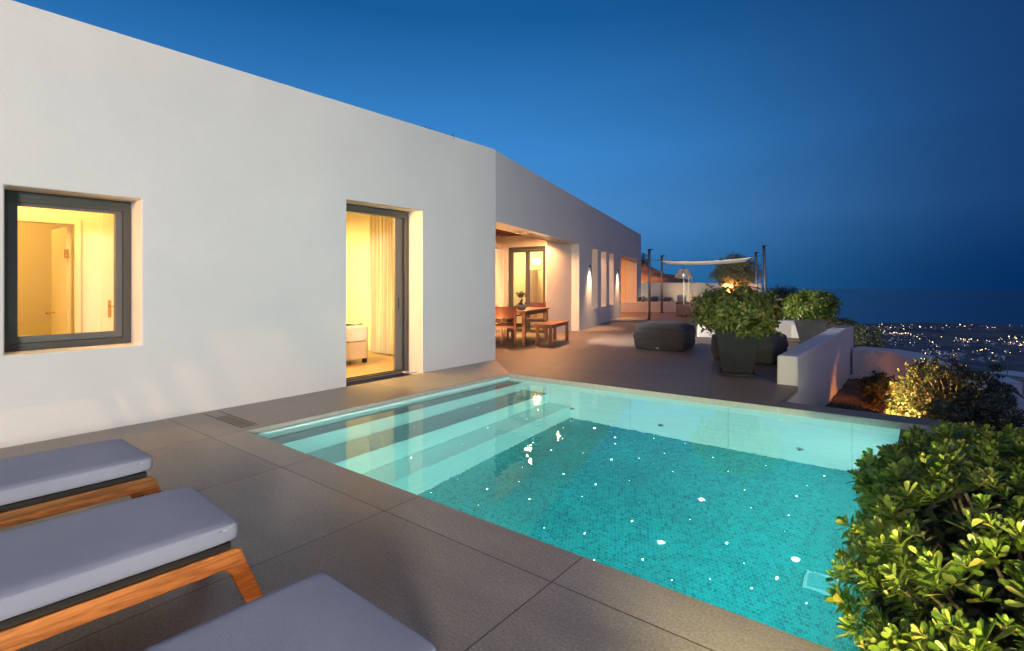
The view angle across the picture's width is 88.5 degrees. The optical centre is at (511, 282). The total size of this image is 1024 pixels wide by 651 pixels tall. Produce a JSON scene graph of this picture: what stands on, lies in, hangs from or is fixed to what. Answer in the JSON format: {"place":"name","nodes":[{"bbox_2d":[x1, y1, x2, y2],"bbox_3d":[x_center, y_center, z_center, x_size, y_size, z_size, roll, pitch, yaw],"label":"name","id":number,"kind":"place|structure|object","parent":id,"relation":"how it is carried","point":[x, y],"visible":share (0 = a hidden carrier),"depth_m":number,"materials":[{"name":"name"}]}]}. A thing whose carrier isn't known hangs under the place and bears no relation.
{"place":"outdoors","nodes":[
{"label":"outdoors","id":0,"kind":"place"},
{"bbox_2d":[255,377,509,434],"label":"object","id":1,"kind":"structure","parent":0,"point":[305,423],"depth_m":5.80,"materials":[{"name":"tile"}]},
{"bbox_2d":[247,374,509,433],"bbox_3d":[-1.225,1.363,6.253,0.026,0.039,3.821,0,0,38],"label":"pool coping","id":2,"kind":"object","parent":1,"relation":"on","point":[272,427],"visible":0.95,"depth_m":5.74,"materials":[{"name":"grey stone"}]},
{"bbox_2d":[892,576,897,624],"bbox_3d":[2.514,1.674,3.433,0.090,0.532,4.033,0,0,38],"label":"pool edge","id":3,"kind":"object","parent":1,"relation":"attached to","point":[894,612],"visible":0.11,"depth_m":2.27,"materials":[{"name":"stone"}]},
{"bbox_2d":[0,360,834,650],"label":"terrace floor","id":4,"kind":"structure","parent":0,"point":[439,576],"depth_m":2.52,"materials":[{"name":"tile"}]},
{"bbox_2d":[0,439,161,528],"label":"sun lounger","id":5,"kind":"object","parent":4,"relation":"on","point":[36,486],"visible":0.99,"depth_m":2.67,"materials":[{"name":"grey fabric"}]},
{"bbox_2d":[0,486,262,650],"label":"sun lounger","id":6,"kind":"object","parent":4,"relation":"on","point":[59,575],"visible":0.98,"depth_m":1.88,"materials":[{"name":"grey fabric"}]},
{"bbox_2d":[205,411,257,427],"bbox_3d":[-2.770,1.339,5.157,0.840,0.003,0.150,0,0,38],"label":"floor drain","id":7,"kind":"object","parent":4,"relation":"on","point":[233,420],"visible":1,"depth_m":5.09,"materials":[{"name":"grey metal"}]},
{"bbox_2d":[142,572,435,650],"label":"sun lounger","id":8,"kind":"object","parent":4,"relation":"on","point":[321,611],"visible":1,"depth_m":1.44,"materials":[{"name":"grey fabric"}]},
{"bbox_2d":[13,0,1023,289],"label":"sky","id":9,"kind":"structure","parent":0,"point":[869,144],"materials":[{"name":"blue"}]},
{"bbox_2d":[258,378,905,650],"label":"pool water","id":10,"kind":"structure","parent":0,"point":[735,510],"depth_m":3.81,"materials":[{"name":"teal liquid"}]},
{"bbox_2d":[496,312,798,406],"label":"terrace floor","id":11,"kind":"structure","parent":0,"point":[608,353],"depth_m":8.61,"materials":[{"name":"tile"}]},
{"bbox_2d":[0,0,640,447],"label":"villa","id":12,"kind":"object","parent":11,"relation":"on","point":[182,234],"visible":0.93,"depth_m":5.87,"materials":[{"name":"white paint"}]},
{"bbox_2d":[4,190,130,351],"bbox_3d":[-4.089,-0.100,4.846,0.095,1.386,0.944,0,0,38],"label":"window","id":13,"kind":"structure","parent":12,"relation":"in","point":[121,210],"depth_m":4.81,"materials":[{"name":"grey metal"}]},
{"bbox_2d":[100,213,113,330],"bbox_3d":[-4.646,0.035,6.294,0.106,2.590,0.440,0,0,38],"label":"cupboard door","id":14,"kind":"structure","parent":12,"relation":"in","point":[106,220],"depth_m":6.16,"materials":[{"name":"beige paint"}]},
{"bbox_2d":[346,321,367,362],"bbox_3d":[-3.635,1.001,8.822,2.000,0.679,1.560,0,0,38],"label":"bed","id":15,"kind":"object","parent":12,"relation":"on","point":[356,338],"visible":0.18,"depth_m":8.62,"materials":[{"name":"white fabric"}]},
{"bbox_2d":[369,215,393,354],"bbox_3d":[-2.299,0.000,9.690,1.020,2.620,0.139,0,0,38],"label":"curtain","id":16,"kind":"object","parent":12,"relation":"hanging from","point":[382,275],"visible":0.66,"depth_m":9.75,"materials":[{"name":"fabric"}]},
{"bbox_2d":[346,204,416,384],"bbox_3d":[-1.932,0.134,7.448,0.335,2.413,1.310,0,0,38],"label":"sliding door","id":17,"kind":"structure","parent":12,"relation":"in","point":[401,218],"depth_m":7.92,"materials":[{"name":"grey metal"}]},
{"bbox_2d":[509,246,544,332],"bbox_3d":[0.413,0.191,14.099,1.266,2.298,0.119,0,0,38],"label":"glazed door","id":18,"kind":"structure","parent":12,"relation":"in","point":[527,250],"depth_m":14.10,"materials":[{"name":"brown metal"}]},
{"bbox_2d":[530,257,542,270],"bbox_3d":[0.732,-0.853,15.415,0.376,1.015,0.378,0,0,38],"label":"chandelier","id":19,"kind":"object","parent":12,"relation":"hanging from","point":[536,262],"visible":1,"depth_m":15.32,"materials":[{"name":"white glass"}]},
{"bbox_2d":[496,318,511,339],"bbox_3d":[-0.288,0.910,12.644,0.570,0.860,0.538,0,0,12],"label":"dining chair","id":20,"kind":"object","parent":11,"relation":"on","point":[507,320],"visible":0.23,"depth_m":12.38,"materials":[{"name":"brown wood"}]},
{"bbox_2d":[496,306,521,346],"bbox_3d":[-0.078,0.910,11.155,0.538,0.860,0.570,0,0,22],"label":"dining chair","id":21,"kind":"object","parent":11,"relation":"on","point":[505,312],"visible":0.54,"depth_m":10.91,"materials":[{"name":"brown wood"}]},
{"bbox_2d":[512,307,549,345],"bbox_3d":[0.147,0.968,11.959,0.970,0.745,1.600,0,0,22],"label":"dining table","id":22,"kind":"object","parent":11,"relation":"on","point":[530,311],"visible":0.46,"depth_m":11.61,"materials":[{"name":"brown wood"}]},
{"bbox_2d":[516,291,526,309],"bbox_3d":[0.209,0.384,11.561,0.272,0.423,0.245,0,0,38],"label":"bonsai","id":23,"kind":"object","parent":22,"relation":"on","point":[520,306],"visible":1,"depth_m":11.52,"materials":[{"name":"green plant"}]},
{"bbox_2d":[525,302,545,321],"bbox_3d":[0.574,0.910,12.841,0.538,0.860,0.570,0,0,2],"label":"dining chair","id":24,"kind":"object","parent":11,"relation":"on","point":[535,305],"visible":0.42,"depth_m":13.04,"materials":[{"name":"brown wood"}]},
{"bbox_2d":[535,320,568,345],"bbox_3d":[0.909,1.113,11.691,0.390,0.455,1.320,0,0,22],"label":"bench","id":25,"kind":"object","parent":11,"relation":"on","point":[553,324],"visible":1,"depth_m":11.32,"materials":[{"name":"brown wood"}]},
{"bbox_2d":[621,301,702,311],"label":"planter wall","id":26,"kind":"structure","parent":11,"relation":"on","point":[642,306],"depth_m":23.90,"materials":[{"name":"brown paint"}]},
{"bbox_2d":[663,296,672,301],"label":"bed plant","id":27,"kind":"object","parent":26,"relation":"on","point":[668,300],"visible":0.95,"depth_m":24.29,"materials":[{"name":"green plant"}]},
{"bbox_2d":[633,321,695,350],"bbox_3d":[3.144,1.076,10.799,1.102,0.544,1.050,0,0,31],"label":"beanbag pouf","id":28,"kind":"object","parent":11,"relation":"on","point":[667,336],"visible":1,"depth_m":10.39,"materials":[{"name":"grey fabric"}]},
{"bbox_2d":[641,283,709,300],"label":"garden wall","id":29,"kind":"structure","parent":11,"relation":"on","point":[673,290],"depth_m":25.50,"materials":[{"name":"white paint"}]},
{"bbox_2d":[674,269,693,316],"bbox_3d":[6.690,0.356,20.457,0.744,1.971,0.744,0,0,38],"label":"floor lamp","id":30,"kind":"object","parent":11,"relation":"on","point":[683,273],"visible":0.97,"depth_m":20.44,"materials":[{"name":"silver metal"}]},
{"bbox_2d":[676,295,702,316],"bbox_3d":[7.100,0.912,21.013,1.040,0.856,1.100,0,0,18],"label":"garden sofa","id":31,"kind":"object","parent":11,"relation":"on","point":[679,306],"visible":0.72,"depth_m":20.63,"materials":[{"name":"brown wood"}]},
{"bbox_2d":[646,245,767,319],"bbox_3d":[7.447,0.066,20.165,3.991,2.552,5.599,0,0,21],"label":"shade canopy","id":32,"kind":"object","parent":11,"relation":"on","point":[724,261],"visible":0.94,"depth_m":18.96,"materials":[{"name":"white fabric"}]},
{"bbox_2d":[510,374,934,433],"bbox_3d":[2.010,1.384,6.288,5.022,0.082,0.026,0,0,36],"label":"pool coping","id":33,"kind":"object","parent":11,"relation":"on","point":[851,419],"visible":0.62,"depth_m":5.85,"materials":[{"name":"grey stone"}]},
{"bbox_2d":[709,283,761,293],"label":"garden wall","id":34,"kind":"structure","parent":11,"relation":"on","point":[731,285],"depth_m":24.60,"materials":[{"name":"white paint"}]},
{"bbox_2d":[687,278,786,377],"bbox_3d":[3.250,0.639,7.683,1.342,1.402,1.311,0,0,-18],"label":"potted shrub","id":35,"kind":"object","parent":11,"relation":"on","point":[738,320],"visible":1,"depth_m":7.42,"materials":[{"name":"green plant"}]},
{"bbox_2d":[697,320,794,337],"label":"bench wall","id":36,"kind":"structure","parent":11,"relation":"on","point":[785,327],"depth_m":12.45,"materials":[{"name":"white paint"}]},
{"bbox_2d":[711,331,787,364],"bbox_3d":[4.125,1.088,9.132,1.094,0.522,1.053,0,0,38],"label":"beanbag pouf","id":37,"kind":"object","parent":11,"relation":"on","point":[771,348],"visible":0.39,"depth_m":8.55,"materials":[{"name":"grey fabric"}]},
{"bbox_2d":[762,284,804,317],"bbox_3d":[10.272,0.770,19.916,1.914,1.426,2.135,0,0,38],"label":"shrub","id":38,"kind":"object","parent":11,"relation":"on","point":[782,292],"visible":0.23,"depth_m":19.65,"materials":[{"name":"green plant"}]},
{"bbox_2d":[787,338,799,341],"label":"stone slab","id":39,"kind":"structure","parent":11,"relation":"on","point":[792,339],"depth_m":11.82,"materials":[{"name":"grey stone"}]},
{"bbox_2d":[781,288,843,343],"bbox_3d":[6.581,0.728,11.548,1.237,1.224,1.197,0,0,30],"label":"potted shrub","id":40,"kind":"object","parent":11,"relation":"on","point":[811,313],"visible":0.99,"depth_m":11.29,"materials":[{"name":"green plant"}]},
{"bbox_2d":[777,326,850,405],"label":"parapet wall","id":41,"kind":"structure","parent":11,"relation":"on","point":[816,370],"depth_m":8.24,"materials":[{"name":"white paint"}]},
{"bbox_2d":[792,324,853,374],"bbox_3d":[7.081,1.605,12.011,1.206,1.270,0.250,0,0,44],"label":"parapet return","id":42,"kind":"object","parent":11,"relation":"on","point":[794,333],"visible":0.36,"depth_m":11.75,"materials":[{"name":"white paint"}]},
{"bbox_2d":[827,317,859,325],"bbox_3d":[10.530,1.387,17.011,1.232,0.604,1.128,0,0,38],"label":"shrub","id":43,"kind":"object","parent":11,"relation":"on","point":[848,321],"visible":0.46,"depth_m":16.75,"materials":[{"name":"green plant"}]},
{"bbox_2d":[776,401,951,436],"bbox_3d":[3.543,1.395,5.373,1.487,0.110,0.310,0,0,37],"label":"pool coping","id":44,"kind":"object","parent":11,"relation":"on","point":[880,416],"visible":0.39,"depth_m":5.38,"materials":[{"name":"stone"}]},
{"bbox_2d":[346,323,1023,385],"bbox_3d":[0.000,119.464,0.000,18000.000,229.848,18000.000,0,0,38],"label":"ground","id":45,"kind":"structure","parent":0,"point":[950,333],"depth_m":1663.64,"materials":[{"name":"black"}]},
{"bbox_2d":[989,376,1022,394],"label":"garden wall","id":46,"kind":"structure","parent":45,"relation":"on","point":[1014,383],"depth_m":96.42,"materials":[{"name":"white paint"}]},
{"bbox_2d":[990,370,1023,394],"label":"garden wall","id":47,"kind":"structure","parent":45,"relation":"on","point":[1017,376],"depth_m":103.13,"materials":[{"name":"white paint"}]},
{"bbox_2d":[641,264,783,314],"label":"hill","id":48,"kind":"structure","parent":0,"point":[656,276],"depth_m":30.29,"materials":[{"name":"stone"}]},
{"bbox_2d":[641,253,647,268],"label":"hill shrub","id":49,"kind":"object","parent":48,"relation":"on","point":[643,262],"visible":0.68,"depth_m":26.90,"materials":[{"name":"green plant"}]},
{"bbox_2d":[708,251,762,285],"bbox_3d":[10.594,-0.135,24.893,2.435,2.765,2.331,0,0,-20],"label":"olive tree","id":50,"kind":"object","parent":48,"relation":"on","point":[730,273],"visible":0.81,"depth_m":24.39,"materials":[{"name":"green plant"}]},
{"bbox_2d":[848,323,887,347],"bbox_3d":[9.691,1.586,14.583,1.256,0.925,1.196,0,0,38],"label":"shrub","id":51,"kind":"object","parent":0,"point":[863,334],"visible":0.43,"depth_m":14.30,"materials":[{"name":"green plant"}]},
{"bbox_2d":[762,288,1023,325],"bbox_3d":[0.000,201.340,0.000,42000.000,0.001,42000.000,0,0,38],"label":"sea","id":52,"kind":"structure","parent":0,"point":[959,306],"depth_m":4612.20,"materials":[{"name":"liquid"}]},
{"bbox_2d":[826,379,1023,415],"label":"garden soil","id":53,"kind":"structure","parent":0,"point":[847,393],"depth_m":9.18,"materials":[{"name":"brown soil"}]},
{"bbox_2d":[786,391,799,402],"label":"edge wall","id":54,"kind":"structure","parent":53,"relation":"on","point":[795,398],"depth_m":6.59,"materials":[{"name":"white paint"}]},
{"bbox_2d":[824,400,889,413],"bbox_3d":[5.082,1.974,7.623,1.364,0.373,2.416,0,0,38],"label":"ground cover","id":55,"kind":"object","parent":53,"relation":"on","point":[881,410],"visible":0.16,"depth_m":8.06,"materials":[{"name":"green plant"}]},
{"bbox_2d":[849,375,900,386],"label":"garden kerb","id":56,"kind":"structure","parent":53,"relation":"on","point":[854,377],"depth_m":11.16,"materials":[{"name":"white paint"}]},
{"bbox_2d":[854,368,897,404],"bbox_3d":[6.238,1.786,8.879,0.698,0.672,0.785,0,0,-7],"label":"shrub","id":57,"kind":"object","parent":53,"relation":"on","point":[877,385],"visible":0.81,"depth_m":8.80,"materials":[{"name":"green plant"}]},
{"bbox_2d":[880,353,1018,418],"bbox_3d":[5.336,1.503,6.358,1.468,1.248,1.645,0,0,38],"label":"garden shrub","id":58,"kind":"object","parent":53,"relation":"on","point":[907,398],"visible":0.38,"depth_m":6.29,"materials":[{"name":"green plant"}]},
{"bbox_2d":[917,389,1023,446],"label":"garden shrub","id":59,"kind":"object","parent":53,"relation":"on","point":[981,413],"visible":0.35,"depth_m":5.19,"materials":[{"name":"green plant"}]},
{"bbox_2d":[959,456,1023,640],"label":"planting bed","id":60,"kind":"object","parent":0,"point":[977,468],"depth_m":4.32,"materials":[{"name":"soil"}]},
{"bbox_2d":[824,419,1023,650],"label":"clipped hedge","id":61,"kind":"object","parent":60,"relation":"on","point":[944,498],"visible":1,"depth_m":2.02,"materials":[{"name":"green plant"}]},
{"bbox_2d":[896,466,963,650],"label":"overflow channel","id":62,"kind":"object","parent":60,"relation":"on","point":[900,614],"depth_m":2.40,"materials":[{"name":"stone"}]},
{"bbox_2d":[852,346,1023,435],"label":"garden wall","id":63,"kind":"structure","parent":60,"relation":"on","point":[865,359],"depth_m":10.79,"materials":[{"name":"white paint"}]}
]}

